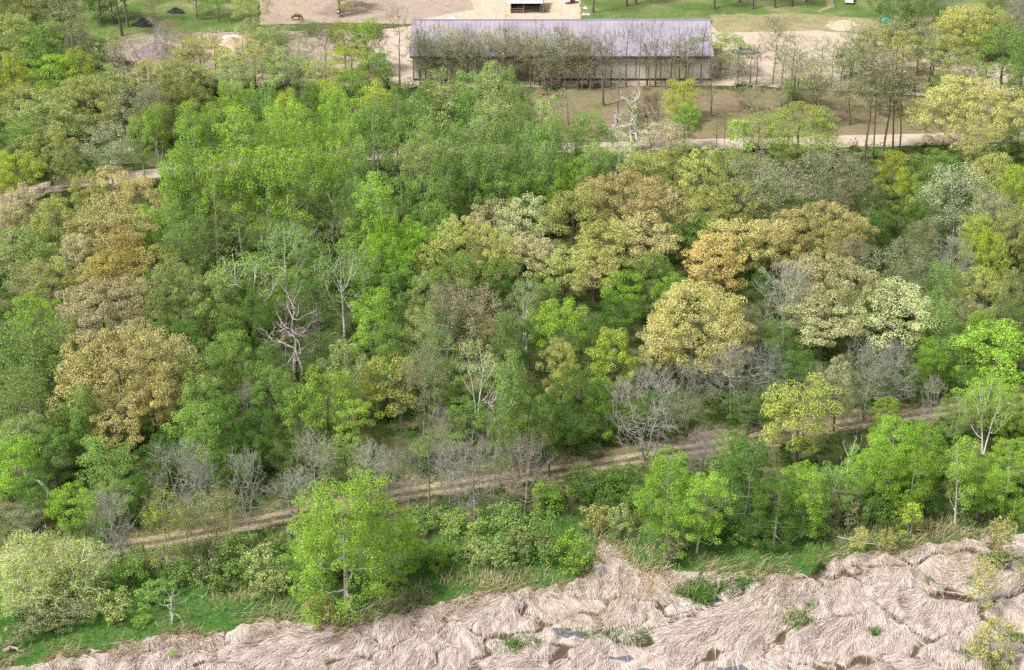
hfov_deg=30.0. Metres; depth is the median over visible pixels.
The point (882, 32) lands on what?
oak tree
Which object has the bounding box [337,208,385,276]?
broadleaf tree
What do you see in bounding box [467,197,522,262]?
oak tree
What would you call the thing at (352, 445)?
oak tree
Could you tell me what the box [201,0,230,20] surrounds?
broadleaf tree
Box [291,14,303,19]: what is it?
horse
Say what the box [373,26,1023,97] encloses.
gravel yard
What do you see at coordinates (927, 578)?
shrub
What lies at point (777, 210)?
broadleaf tree
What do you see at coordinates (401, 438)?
budding tree
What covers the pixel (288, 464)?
broadleaf tree
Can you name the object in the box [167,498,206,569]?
thin leaved tree
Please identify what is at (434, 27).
thin leaved tree
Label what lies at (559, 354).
oak tree
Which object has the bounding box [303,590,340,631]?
shrub
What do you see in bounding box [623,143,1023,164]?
roadside grass
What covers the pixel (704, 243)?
oak tree
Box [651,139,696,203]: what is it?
oak tree
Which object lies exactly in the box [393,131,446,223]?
aspen tree
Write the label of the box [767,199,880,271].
oak tree
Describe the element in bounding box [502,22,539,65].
thin leaved tree
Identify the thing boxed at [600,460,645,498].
shrub
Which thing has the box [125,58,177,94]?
oak tree
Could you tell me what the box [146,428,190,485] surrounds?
broadleaf tree
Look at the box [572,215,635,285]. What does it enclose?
oak tree
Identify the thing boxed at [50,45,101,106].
broadleaf tree
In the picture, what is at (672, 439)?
track verge
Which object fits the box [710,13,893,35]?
dry grass bank
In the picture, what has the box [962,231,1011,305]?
broadleaf tree
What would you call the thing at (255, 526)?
dirt track
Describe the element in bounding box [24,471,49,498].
broken limb
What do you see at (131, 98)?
thin leaved tree
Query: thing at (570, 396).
broadleaf tree
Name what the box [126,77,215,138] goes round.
oak tree
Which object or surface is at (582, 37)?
half leafed tree
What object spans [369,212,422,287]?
broadleaf tree
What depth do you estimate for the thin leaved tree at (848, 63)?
367.02 m
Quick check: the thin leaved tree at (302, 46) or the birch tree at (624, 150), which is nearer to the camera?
the birch tree at (624, 150)
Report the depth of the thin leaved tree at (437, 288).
263.67 m
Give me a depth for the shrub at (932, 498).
233.01 m
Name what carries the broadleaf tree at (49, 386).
on the ground at (470, 392)
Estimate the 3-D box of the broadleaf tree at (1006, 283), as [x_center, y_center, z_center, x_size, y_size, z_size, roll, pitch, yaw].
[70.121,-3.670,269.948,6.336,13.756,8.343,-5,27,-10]
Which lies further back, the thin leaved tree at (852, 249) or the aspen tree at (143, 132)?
the aspen tree at (143, 132)
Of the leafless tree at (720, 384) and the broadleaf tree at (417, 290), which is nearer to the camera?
the leafless tree at (720, 384)
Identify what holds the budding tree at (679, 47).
on the gravel yard at (750, 38)
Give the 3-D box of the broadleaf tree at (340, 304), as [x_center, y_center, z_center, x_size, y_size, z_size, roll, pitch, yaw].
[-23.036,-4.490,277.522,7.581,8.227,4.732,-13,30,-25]
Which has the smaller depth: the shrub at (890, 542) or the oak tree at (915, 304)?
the shrub at (890, 542)
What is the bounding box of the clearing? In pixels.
[511,86,1023,142]
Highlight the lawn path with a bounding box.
[815,0,833,11]
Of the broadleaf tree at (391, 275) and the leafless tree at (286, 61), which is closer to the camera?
the broadleaf tree at (391, 275)
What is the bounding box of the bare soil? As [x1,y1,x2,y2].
[826,20,858,30]
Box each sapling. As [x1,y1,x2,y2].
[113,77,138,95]
[167,649,177,659]
[566,460,596,504]
[726,118,765,156]
[780,78,810,100]
[802,542,821,573]
[848,526,868,556]
[891,501,923,536]
[963,553,1003,609]
[986,515,1018,568]
[1011,557,1023,590]
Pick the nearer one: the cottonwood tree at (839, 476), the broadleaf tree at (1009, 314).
the cottonwood tree at (839, 476)
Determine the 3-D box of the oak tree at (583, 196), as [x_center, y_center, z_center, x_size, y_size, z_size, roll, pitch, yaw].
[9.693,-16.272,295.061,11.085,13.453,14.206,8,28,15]
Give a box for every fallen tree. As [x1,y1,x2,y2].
[837,536,911,555]
[926,575,966,597]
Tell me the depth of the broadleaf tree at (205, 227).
288.58 m
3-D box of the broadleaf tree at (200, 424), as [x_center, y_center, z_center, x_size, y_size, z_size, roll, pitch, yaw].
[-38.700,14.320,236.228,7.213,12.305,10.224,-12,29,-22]
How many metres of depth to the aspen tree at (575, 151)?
309.85 m
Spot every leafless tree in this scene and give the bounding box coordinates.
[84,486,134,569]
[141,22,175,58]
[142,432,223,530]
[177,453,221,529]
[222,444,271,532]
[234,381,256,427]
[258,47,310,83]
[262,464,316,521]
[281,526,307,543]
[286,422,340,503]
[345,437,389,504]
[368,444,406,507]
[389,439,425,510]
[424,401,455,483]
[425,436,471,502]
[438,430,512,520]
[491,427,558,523]
[601,360,689,460]
[636,90,672,147]
[673,355,708,432]
[683,422,730,475]
[694,336,778,420]
[744,339,792,411]
[753,256,820,345]
[798,361,839,445]
[836,332,904,418]
[874,334,923,413]
[919,373,947,424]
[924,0,965,34]
[931,229,978,307]
[997,0,1023,47]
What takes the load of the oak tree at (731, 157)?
on the ground at (470, 392)
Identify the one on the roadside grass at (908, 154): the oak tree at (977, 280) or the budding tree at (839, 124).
the budding tree at (839, 124)
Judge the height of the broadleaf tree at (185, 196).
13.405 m
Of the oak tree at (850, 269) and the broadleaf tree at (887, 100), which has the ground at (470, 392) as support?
the oak tree at (850, 269)
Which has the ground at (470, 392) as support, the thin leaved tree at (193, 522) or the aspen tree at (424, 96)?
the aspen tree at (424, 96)
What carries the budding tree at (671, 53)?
on the gravel yard at (750, 38)
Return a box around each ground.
[0,0,1023,657]
[101,30,381,85]
[420,0,580,18]
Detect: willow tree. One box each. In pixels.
[0,527,53,611]
[0,562,72,627]
[16,525,87,601]
[32,534,121,615]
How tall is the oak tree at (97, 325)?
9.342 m
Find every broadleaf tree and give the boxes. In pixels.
[0,0,47,45]
[0,12,42,65]
[0,54,30,110]
[0,95,86,166]
[0,117,46,180]
[0,149,46,200]
[0,172,28,236]
[0,300,86,414]
[0,362,55,450]
[0,433,43,503]
[4,287,65,354]
[7,470,57,524]
[14,234,51,286]
[15,21,66,76]
[21,53,90,106]
[25,359,73,424]
[29,425,73,484]
[30,210,69,267]
[37,405,93,471]
[39,314,82,366]
[44,479,104,537]
[46,146,87,193]
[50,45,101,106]
[57,510,116,551]
[58,385,100,464]
[67,0,115,20]
[70,148,105,176]
[74,435,142,499]
[77,474,139,530]
[85,29,124,65]
[92,0,128,23]
[119,470,160,525]
[123,436,173,495]
[126,204,170,259]
[145,313,208,374]
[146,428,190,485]
[148,199,197,267]
[153,218,210,299]
[160,400,225,489]
[169,181,219,255]
[169,337,240,423]
[172,209,234,282]
[173,63,216,104]
[175,370,227,447]
[181,0,205,17]
[190,422,238,468]
[199,288,236,338]
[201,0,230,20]
[201,327,272,406]
[202,393,254,477]
[205,443,261,496]
[208,303,260,361]
[229,0,274,35]
[229,429,278,475]
[231,280,269,335]
[235,406,290,471]
[237,215,291,281]
[241,17,258,29]
[243,27,272,59]
[246,297,277,354]
[246,340,297,403]
[248,363,293,421]
[256,48,310,95]
[269,24,293,39]
[269,265,315,324]
[275,436,316,480]
[279,382,317,444]
[281,239,338,293]
[282,364,358,446]
[292,273,333,357]
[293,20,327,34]
[296,326,342,381]
[299,59,344,101]
[311,447,347,482]
[323,42,391,91]
[324,68,381,123]
[329,399,383,451]
[333,277,375,329]
[334,0,356,11]
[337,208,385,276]
[339,246,381,295]
[348,232,410,304]
[349,286,397,360]
[357,46,394,92]
[362,23,387,36]
[362,319,421,394]
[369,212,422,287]
[374,262,434,343]
[378,175,430,240]
[397,173,446,244]
[397,220,447,290]
[398,199,454,245]
[401,271,444,348]
[403,300,439,382]
[408,355,464,412]
[411,426,459,466]
[421,244,484,314]
[421,302,456,355]
[433,180,482,233]
[438,395,495,439]
[449,297,484,349]
[456,169,499,224]
[461,317,509,370]
[473,257,530,311]
[474,170,535,233]
[476,397,520,486]
[488,424,536,463]
[489,303,524,380]
[494,379,556,464]
[500,173,551,233]
[514,319,550,370]
[515,190,547,235]
[516,275,561,325]
[519,166,572,239]
[523,296,598,369]
[524,393,581,476]
[543,363,618,442]
[547,156,590,224]
[551,354,584,405]
[553,182,596,228]
[553,408,601,459]
[567,162,618,227]
[572,318,607,377]
[583,374,619,443]
[594,399,640,441]
[597,295,633,346]
[599,269,647,326]
[619,98,643,143]
[625,251,677,310]
[632,389,679,436]
[649,270,685,315]
[662,78,700,121]
[662,206,714,262]
[683,211,734,262]
[690,28,751,75]
[697,173,734,219]
[721,386,778,434]
[733,83,766,110]
[733,233,768,274]
[733,302,765,355]
[747,267,778,316]
[759,188,802,237]
[761,205,796,256]
[762,317,801,364]
[779,344,819,386]
[811,176,859,235]
[845,183,889,236]
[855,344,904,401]
[856,234,944,323]
[856,277,906,328]
[865,207,901,256]
[866,0,915,39]
[871,83,904,117]
[873,149,911,199]
[892,165,921,215]
[896,0,934,34]
[899,197,931,248]
[903,212,941,272]
[904,0,949,40]
[904,297,962,369]
[904,358,948,405]
[906,181,950,229]
[911,159,1007,243]
[912,147,967,198]
[913,255,966,331]
[919,70,972,116]
[926,32,974,86]
[942,346,978,400]
[947,295,995,356]
[948,318,1023,401]
[952,212,1006,273]
[952,372,1022,433]
[954,308,999,368]
[958,190,1023,262]
[959,112,994,176]
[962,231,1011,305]
[968,23,1023,98]
[984,292,1023,378]
[985,205,1023,279]
[989,266,1023,351]
[991,391,1023,448]
[994,163,1023,221]
[996,53,1023,107]
[997,112,1023,161]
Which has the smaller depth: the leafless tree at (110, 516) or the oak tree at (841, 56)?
the leafless tree at (110, 516)
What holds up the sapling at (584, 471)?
on the ground at (470, 392)
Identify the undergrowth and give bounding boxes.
[0,0,1023,595]
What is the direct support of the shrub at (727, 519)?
on the meadow
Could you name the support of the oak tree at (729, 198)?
on the ground at (470, 392)
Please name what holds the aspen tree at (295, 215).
on the ground at (470, 392)
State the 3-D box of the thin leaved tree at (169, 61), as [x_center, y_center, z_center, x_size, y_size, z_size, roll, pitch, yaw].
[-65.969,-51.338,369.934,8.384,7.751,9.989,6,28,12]
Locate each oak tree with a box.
[0,82,55,135]
[0,181,45,251]
[0,198,37,263]
[0,221,64,299]
[0,411,52,473]
[16,125,83,185]
[20,256,88,312]
[29,192,80,271]
[42,74,124,137]
[44,301,105,352]
[45,324,207,432]
[51,233,101,294]
[52,273,157,356]
[57,353,127,421]
[58,396,112,453]
[59,211,104,270]
[67,170,110,228]
[67,191,144,264]
[71,245,146,306]
[79,62,128,101]
[83,162,138,218]
[88,392,147,458]
[94,225,147,297]
[95,209,159,265]
[114,174,163,230]
[117,316,161,374]
[118,244,185,294]
[120,361,181,438]
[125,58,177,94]
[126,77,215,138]
[126,258,228,344]
[151,55,203,104]
[155,335,196,398]
[168,34,230,88]
[184,270,235,344]
[199,46,254,94]
[227,43,277,92]
[316,432,372,493]
[353,348,423,416]
[410,213,521,294]
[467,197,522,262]
[496,191,562,271]
[497,229,555,289]
[534,244,589,304]
[535,336,580,402]
[536,186,608,270]
[562,244,623,301]
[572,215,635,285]
[574,169,670,251]
[584,326,639,396]
[604,209,681,278]
[610,145,683,211]
[620,185,699,260]
[635,315,680,376]
[639,274,748,377]
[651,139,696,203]
[677,144,729,215]
[679,231,753,299]
[681,187,741,236]
[687,217,779,279]
[695,146,764,208]
[699,317,759,377]
[706,176,771,243]
[737,218,801,272]
[745,101,845,172]
[757,371,844,462]
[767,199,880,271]
[778,285,863,357]
[779,244,894,342]
[816,352,855,431]
[822,212,871,270]
[832,42,875,88]
[842,25,905,83]
[843,275,942,357]
[878,27,928,85]
[893,71,1023,155]
[911,37,957,87]
[929,3,999,58]
[941,266,1008,329]
[961,151,1016,211]
[962,5,1017,61]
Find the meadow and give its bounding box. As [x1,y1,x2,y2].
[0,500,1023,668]
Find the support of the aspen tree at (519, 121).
on the ground at (470, 392)
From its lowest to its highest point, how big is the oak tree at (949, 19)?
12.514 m
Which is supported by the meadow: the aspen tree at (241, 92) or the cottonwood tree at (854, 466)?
the cottonwood tree at (854, 466)
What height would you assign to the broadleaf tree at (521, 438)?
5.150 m
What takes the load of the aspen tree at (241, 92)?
on the ground at (470, 392)
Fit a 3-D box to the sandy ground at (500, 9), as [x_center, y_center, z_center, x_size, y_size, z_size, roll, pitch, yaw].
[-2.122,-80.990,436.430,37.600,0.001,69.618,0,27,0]
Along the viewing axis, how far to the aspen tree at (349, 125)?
312.63 m
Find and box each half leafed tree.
[404,27,433,85]
[407,31,444,84]
[419,31,455,78]
[434,35,466,83]
[445,27,479,81]
[459,32,493,73]
[479,31,501,77]
[488,37,518,75]
[497,32,531,82]
[512,29,545,86]
[520,28,556,87]
[537,32,566,85]
[550,29,580,89]
[567,31,597,88]
[576,36,609,89]
[589,39,616,87]
[636,41,663,86]
[659,39,690,82]
[673,37,704,85]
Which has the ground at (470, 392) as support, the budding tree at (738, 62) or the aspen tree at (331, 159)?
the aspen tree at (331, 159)
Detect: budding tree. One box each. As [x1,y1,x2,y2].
[371,30,387,84]
[382,3,412,90]
[393,383,408,474]
[404,18,430,80]
[413,409,452,518]
[458,21,475,77]
[472,393,508,521]
[498,19,514,82]
[524,17,548,85]
[552,22,572,86]
[567,29,589,85]
[577,30,632,105]
[577,31,599,87]
[587,23,605,84]
[602,30,620,85]
[605,47,631,124]
[617,21,644,86]
[629,22,646,86]
[639,26,660,85]
[643,19,674,86]
[660,35,686,84]
[675,26,691,80]
[676,28,703,83]
[686,18,713,82]
[712,111,723,144]
[719,109,728,144]
[732,45,747,85]
[746,39,769,84]
[771,43,794,86]
[787,47,811,87]
[825,45,844,89]
[828,108,843,148]
[904,39,936,91]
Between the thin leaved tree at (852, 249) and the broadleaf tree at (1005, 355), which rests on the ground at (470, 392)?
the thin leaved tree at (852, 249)
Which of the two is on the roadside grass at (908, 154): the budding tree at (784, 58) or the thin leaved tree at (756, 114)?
the thin leaved tree at (756, 114)
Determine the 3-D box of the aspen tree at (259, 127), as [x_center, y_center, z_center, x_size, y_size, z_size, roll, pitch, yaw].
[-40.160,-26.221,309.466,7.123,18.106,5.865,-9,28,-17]
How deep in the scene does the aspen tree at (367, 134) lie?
317.41 m
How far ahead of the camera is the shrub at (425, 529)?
230.61 m
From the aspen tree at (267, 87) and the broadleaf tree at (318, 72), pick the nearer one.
the aspen tree at (267, 87)
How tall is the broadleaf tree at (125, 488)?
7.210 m
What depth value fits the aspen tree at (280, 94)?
324.27 m
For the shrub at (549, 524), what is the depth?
224.89 m
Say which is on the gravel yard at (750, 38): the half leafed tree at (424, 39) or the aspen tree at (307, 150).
the half leafed tree at (424, 39)
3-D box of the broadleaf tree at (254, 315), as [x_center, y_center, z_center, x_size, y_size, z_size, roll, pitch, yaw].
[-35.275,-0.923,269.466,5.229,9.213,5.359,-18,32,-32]
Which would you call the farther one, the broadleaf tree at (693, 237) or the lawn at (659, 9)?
the lawn at (659, 9)
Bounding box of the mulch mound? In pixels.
[132,42,183,66]
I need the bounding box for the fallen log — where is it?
[2,645,29,654]
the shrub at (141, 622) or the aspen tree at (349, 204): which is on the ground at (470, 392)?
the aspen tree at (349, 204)
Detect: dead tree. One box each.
[159,585,187,627]
[255,276,339,390]
[472,388,500,427]
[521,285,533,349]
[606,88,655,150]
[838,436,861,504]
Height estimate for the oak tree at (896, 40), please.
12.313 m
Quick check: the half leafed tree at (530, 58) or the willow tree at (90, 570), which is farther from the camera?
the half leafed tree at (530, 58)
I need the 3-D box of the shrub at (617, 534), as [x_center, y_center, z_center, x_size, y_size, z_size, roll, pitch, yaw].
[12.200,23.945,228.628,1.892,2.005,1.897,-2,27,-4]
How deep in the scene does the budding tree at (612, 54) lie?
369.53 m
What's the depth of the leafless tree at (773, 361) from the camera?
252.59 m
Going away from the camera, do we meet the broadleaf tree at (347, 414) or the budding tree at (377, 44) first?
the broadleaf tree at (347, 414)
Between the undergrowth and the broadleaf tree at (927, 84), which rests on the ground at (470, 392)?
the undergrowth
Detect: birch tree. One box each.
[209,246,285,332]
[252,216,314,305]
[301,170,361,240]
[305,236,378,344]
[350,181,389,251]
[450,338,503,417]
[504,275,541,340]
[586,129,643,177]
[959,376,1019,453]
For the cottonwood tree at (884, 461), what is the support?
on the meadow
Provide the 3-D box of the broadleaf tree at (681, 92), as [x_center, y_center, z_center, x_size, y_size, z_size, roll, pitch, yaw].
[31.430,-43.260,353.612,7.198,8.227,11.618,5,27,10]
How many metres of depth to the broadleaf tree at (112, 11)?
406.22 m
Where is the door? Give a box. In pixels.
[511,61,532,80]
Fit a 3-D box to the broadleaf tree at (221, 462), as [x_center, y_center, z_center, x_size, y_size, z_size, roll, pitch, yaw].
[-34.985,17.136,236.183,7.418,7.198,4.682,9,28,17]
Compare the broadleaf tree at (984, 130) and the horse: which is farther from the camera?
the horse
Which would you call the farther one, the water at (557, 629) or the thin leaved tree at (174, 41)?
the thin leaved tree at (174, 41)
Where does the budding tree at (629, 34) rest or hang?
on the clearing
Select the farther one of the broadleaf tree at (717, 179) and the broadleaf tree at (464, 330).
the broadleaf tree at (717, 179)
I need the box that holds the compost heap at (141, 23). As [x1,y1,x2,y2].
[131,17,153,27]
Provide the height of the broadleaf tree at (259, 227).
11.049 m
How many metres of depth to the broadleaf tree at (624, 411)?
248.67 m
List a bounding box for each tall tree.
[115,0,123,35]
[123,0,128,27]
[775,46,819,108]
[788,59,834,126]
[796,73,835,114]
[831,79,868,124]
[843,53,897,159]
[856,63,901,157]
[868,49,917,157]
[883,64,916,149]
[893,63,920,152]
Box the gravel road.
[0,131,1023,219]
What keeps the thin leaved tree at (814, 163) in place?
on the ground at (470, 392)
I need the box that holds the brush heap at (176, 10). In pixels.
[167,7,184,13]
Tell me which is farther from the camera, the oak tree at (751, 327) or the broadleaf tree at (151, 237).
the broadleaf tree at (151, 237)
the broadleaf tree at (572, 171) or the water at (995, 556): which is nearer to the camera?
the water at (995, 556)
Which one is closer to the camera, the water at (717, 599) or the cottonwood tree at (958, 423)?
the water at (717, 599)
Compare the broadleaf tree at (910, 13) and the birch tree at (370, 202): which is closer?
the birch tree at (370, 202)
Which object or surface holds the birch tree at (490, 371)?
on the ground at (470, 392)
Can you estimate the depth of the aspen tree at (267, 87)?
327.99 m
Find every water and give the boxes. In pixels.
[552,628,571,631]
[556,630,596,639]
[608,655,633,661]
[710,597,723,602]
[717,664,747,669]
[977,553,1015,563]
[993,564,1011,572]
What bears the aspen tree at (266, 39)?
on the dirt ground at (309, 40)
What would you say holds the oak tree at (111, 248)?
on the ground at (470, 392)
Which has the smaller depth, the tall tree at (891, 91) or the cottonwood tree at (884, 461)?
the cottonwood tree at (884, 461)
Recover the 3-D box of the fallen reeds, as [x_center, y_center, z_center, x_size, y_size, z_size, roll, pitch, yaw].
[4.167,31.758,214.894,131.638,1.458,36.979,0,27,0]
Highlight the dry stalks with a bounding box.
[0,503,1020,669]
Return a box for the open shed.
[508,0,543,12]
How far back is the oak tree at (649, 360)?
262.51 m
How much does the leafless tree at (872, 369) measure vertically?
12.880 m
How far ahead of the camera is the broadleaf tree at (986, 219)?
292.50 m
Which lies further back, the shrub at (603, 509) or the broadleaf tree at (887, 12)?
the broadleaf tree at (887, 12)
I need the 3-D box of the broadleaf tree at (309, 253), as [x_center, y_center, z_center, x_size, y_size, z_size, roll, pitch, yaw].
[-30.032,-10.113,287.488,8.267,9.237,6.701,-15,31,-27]
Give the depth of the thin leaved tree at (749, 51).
370.38 m
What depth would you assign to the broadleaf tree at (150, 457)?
235.53 m
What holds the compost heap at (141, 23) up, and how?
on the lawn at (207, 21)
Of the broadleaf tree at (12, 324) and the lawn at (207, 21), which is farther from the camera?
the lawn at (207, 21)
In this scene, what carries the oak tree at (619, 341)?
on the ground at (470, 392)
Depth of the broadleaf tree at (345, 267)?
286.26 m
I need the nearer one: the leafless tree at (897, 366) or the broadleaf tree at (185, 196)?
the leafless tree at (897, 366)
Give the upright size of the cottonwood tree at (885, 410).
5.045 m
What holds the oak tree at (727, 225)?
on the ground at (470, 392)
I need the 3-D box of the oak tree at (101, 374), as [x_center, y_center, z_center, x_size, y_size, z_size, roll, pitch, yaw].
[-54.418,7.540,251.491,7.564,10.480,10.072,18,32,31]
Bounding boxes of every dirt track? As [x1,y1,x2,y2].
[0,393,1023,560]
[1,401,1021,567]
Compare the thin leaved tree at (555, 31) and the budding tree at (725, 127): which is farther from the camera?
the thin leaved tree at (555, 31)
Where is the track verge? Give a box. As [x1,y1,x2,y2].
[0,385,1023,572]
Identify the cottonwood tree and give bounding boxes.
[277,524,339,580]
[284,467,412,626]
[633,443,698,558]
[662,470,736,553]
[705,429,758,508]
[715,435,776,529]
[742,474,811,549]
[774,459,832,538]
[805,460,860,517]
[835,444,891,509]
[858,443,908,523]
[862,414,920,488]
[867,395,903,432]
[879,444,941,517]
[891,419,947,501]
[906,334,958,399]
[934,390,977,438]
[953,458,1017,521]
[980,436,1023,498]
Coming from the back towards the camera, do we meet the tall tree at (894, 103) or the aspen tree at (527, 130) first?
the tall tree at (894, 103)
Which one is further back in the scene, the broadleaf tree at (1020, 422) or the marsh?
the broadleaf tree at (1020, 422)
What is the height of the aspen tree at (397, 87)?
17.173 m
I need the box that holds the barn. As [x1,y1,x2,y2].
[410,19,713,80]
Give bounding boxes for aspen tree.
[125,114,153,177]
[140,101,175,175]
[156,147,194,255]
[158,143,212,259]
[172,98,211,197]
[192,146,235,263]
[193,102,227,180]
[210,77,242,170]
[212,103,257,195]
[218,143,265,259]
[233,81,260,143]
[234,148,277,256]
[239,142,301,259]
[240,22,292,74]
[244,118,284,220]
[249,79,286,145]
[259,102,286,190]
[264,115,302,205]
[267,147,320,262]
[269,87,304,174]
[272,98,314,201]
[284,78,319,153]
[285,122,322,213]
[291,139,334,249]
[301,77,349,155]
[305,109,329,194]
[309,122,342,211]
[313,86,350,168]
[316,337,369,426]
[323,138,352,238]
[324,20,362,69]
[328,118,367,210]
[333,176,367,275]
[335,96,373,181]
[347,16,388,74]
[347,138,377,203]
[352,95,391,196]
[352,170,395,274]
[356,78,397,179]
[369,88,414,190]
[376,115,425,202]
[380,81,421,173]
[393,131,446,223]
[394,94,436,190]
[404,115,455,201]
[405,76,444,162]
[419,67,466,145]
[419,85,462,150]
[428,146,470,227]
[433,119,478,209]
[447,142,499,231]
[448,86,483,170]
[450,70,485,161]
[452,118,493,205]
[467,143,516,234]
[468,60,511,158]
[471,87,516,171]
[472,117,521,212]
[492,64,522,151]
[492,347,530,467]
[499,98,539,192]
[505,82,539,173]
[506,121,547,184]
[506,142,538,231]
[528,142,565,234]
[531,118,567,193]
[532,94,567,184]
[551,124,593,215]
[568,111,617,179]
[573,137,615,225]
[666,100,704,151]
[940,434,983,525]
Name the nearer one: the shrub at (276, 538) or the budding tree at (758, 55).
the shrub at (276, 538)
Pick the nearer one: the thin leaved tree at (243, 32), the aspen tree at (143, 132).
the aspen tree at (143, 132)
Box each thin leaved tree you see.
[0,256,62,344]
[0,497,61,535]
[6,0,66,48]
[36,0,113,48]
[57,4,96,66]
[58,28,96,92]
[72,120,135,193]
[93,35,150,83]
[95,139,143,175]
[105,77,165,149]
[135,81,167,154]
[138,0,164,37]
[138,483,191,578]
[146,49,187,85]
[164,28,215,77]
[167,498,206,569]
[170,46,226,81]
[183,482,246,551]
[190,28,236,73]
[214,47,260,121]
[225,22,258,63]
[248,45,274,79]
[264,30,299,63]
[271,28,321,77]
[275,60,312,84]
[292,51,338,84]
[295,19,350,77]
[398,343,453,434]
[401,318,457,413]
[405,41,433,85]
[409,47,447,86]
[416,23,465,72]
[423,277,474,364]
[432,26,480,81]
[444,277,519,372]
[459,26,499,72]
[459,39,490,84]
[488,23,514,64]
[495,31,526,84]
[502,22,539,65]
[519,36,545,83]
[531,46,560,87]
[531,50,566,88]
[546,24,576,66]
[552,34,588,88]
[554,87,587,124]
[569,42,595,88]
[635,116,686,156]
[685,53,732,115]
[724,58,752,87]
[725,147,789,218]
[731,44,764,85]
[741,97,775,149]
[741,154,822,220]
[754,12,794,83]
[762,67,797,107]
[763,30,823,87]
[791,52,826,81]
[791,138,859,223]
[800,72,837,104]
[807,34,835,83]
[822,79,862,112]
[824,52,861,90]
[824,154,878,224]
[824,235,869,285]
[833,30,873,74]
[838,14,900,74]
[848,41,884,89]
[864,47,912,91]
[866,17,934,64]
[906,26,953,81]
[940,46,996,122]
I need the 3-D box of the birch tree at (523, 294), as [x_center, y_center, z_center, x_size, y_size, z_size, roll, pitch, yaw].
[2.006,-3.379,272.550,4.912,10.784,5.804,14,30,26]
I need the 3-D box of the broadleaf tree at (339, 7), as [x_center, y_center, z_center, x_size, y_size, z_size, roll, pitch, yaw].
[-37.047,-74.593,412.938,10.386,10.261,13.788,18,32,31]
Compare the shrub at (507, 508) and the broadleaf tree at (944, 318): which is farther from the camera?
the broadleaf tree at (944, 318)
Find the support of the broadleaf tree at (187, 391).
on the ground at (470, 392)
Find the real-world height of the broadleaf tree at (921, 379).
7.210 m
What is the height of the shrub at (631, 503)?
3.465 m
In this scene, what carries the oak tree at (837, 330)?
on the ground at (470, 392)
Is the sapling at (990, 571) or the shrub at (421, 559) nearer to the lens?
the sapling at (990, 571)
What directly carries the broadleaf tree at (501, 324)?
on the ground at (470, 392)
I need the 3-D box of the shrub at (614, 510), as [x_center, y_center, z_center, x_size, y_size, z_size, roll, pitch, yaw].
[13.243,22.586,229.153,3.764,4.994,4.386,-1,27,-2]
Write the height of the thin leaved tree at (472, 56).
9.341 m
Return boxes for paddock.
[259,0,473,24]
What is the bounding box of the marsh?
[1,533,1023,669]
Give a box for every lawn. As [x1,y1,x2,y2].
[76,0,259,45]
[579,0,988,25]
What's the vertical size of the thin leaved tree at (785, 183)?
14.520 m
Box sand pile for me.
[204,35,259,61]
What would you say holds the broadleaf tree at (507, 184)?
on the ground at (470, 392)
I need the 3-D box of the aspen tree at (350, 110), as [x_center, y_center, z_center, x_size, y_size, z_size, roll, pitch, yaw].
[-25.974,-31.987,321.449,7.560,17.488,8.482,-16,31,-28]
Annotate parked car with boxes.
[736,46,757,52]
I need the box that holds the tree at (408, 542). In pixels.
[363,515,428,582]
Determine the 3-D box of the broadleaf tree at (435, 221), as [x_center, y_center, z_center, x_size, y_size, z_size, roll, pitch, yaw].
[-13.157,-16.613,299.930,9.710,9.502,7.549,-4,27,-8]
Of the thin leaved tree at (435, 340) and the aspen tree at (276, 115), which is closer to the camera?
the thin leaved tree at (435, 340)
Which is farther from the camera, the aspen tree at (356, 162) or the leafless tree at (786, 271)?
the aspen tree at (356, 162)
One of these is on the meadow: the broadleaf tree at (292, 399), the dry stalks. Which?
the dry stalks
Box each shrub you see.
[3,602,59,647]
[43,597,98,634]
[87,584,131,626]
[102,552,153,590]
[126,543,160,580]
[130,613,151,629]
[133,544,185,570]
[133,578,176,612]
[159,554,213,587]
[176,537,228,584]
[192,556,254,593]
[212,530,258,577]
[239,541,286,586]
[239,556,290,587]
[248,567,292,600]
[261,530,297,560]
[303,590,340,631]
[382,524,423,554]
[396,503,445,534]
[409,540,435,568]
[418,542,453,576]
[426,534,470,560]
[438,504,499,552]
[451,536,497,567]
[470,535,517,570]
[476,496,529,546]
[486,534,532,565]
[501,523,540,566]
[503,504,562,561]
[531,479,575,515]
[534,532,565,559]
[546,526,601,576]
[570,468,626,502]
[578,501,613,533]
[591,487,629,515]
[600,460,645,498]
[606,502,636,538]
[607,529,620,541]
[620,483,657,516]
[649,525,689,562]
[702,515,737,543]
[726,521,771,550]
[823,484,869,526]
[843,489,902,528]
[875,527,897,551]
[880,486,925,521]
[912,488,944,519]
[922,575,934,584]
[948,489,999,525]
[965,609,1022,669]
[996,493,1023,528]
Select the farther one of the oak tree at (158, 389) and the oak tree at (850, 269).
the oak tree at (850, 269)
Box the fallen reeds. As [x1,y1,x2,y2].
[2,534,1023,669]
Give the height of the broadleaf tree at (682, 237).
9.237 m
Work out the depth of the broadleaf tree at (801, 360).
260.78 m
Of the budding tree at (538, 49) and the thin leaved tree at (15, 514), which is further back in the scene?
the budding tree at (538, 49)
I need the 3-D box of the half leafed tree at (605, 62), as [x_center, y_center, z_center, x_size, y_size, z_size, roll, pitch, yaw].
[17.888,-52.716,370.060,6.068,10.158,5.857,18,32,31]
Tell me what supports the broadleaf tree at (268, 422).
on the ground at (470, 392)
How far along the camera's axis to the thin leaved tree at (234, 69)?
350.35 m
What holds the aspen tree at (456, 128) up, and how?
on the ground at (470, 392)
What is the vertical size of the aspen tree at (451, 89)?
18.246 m

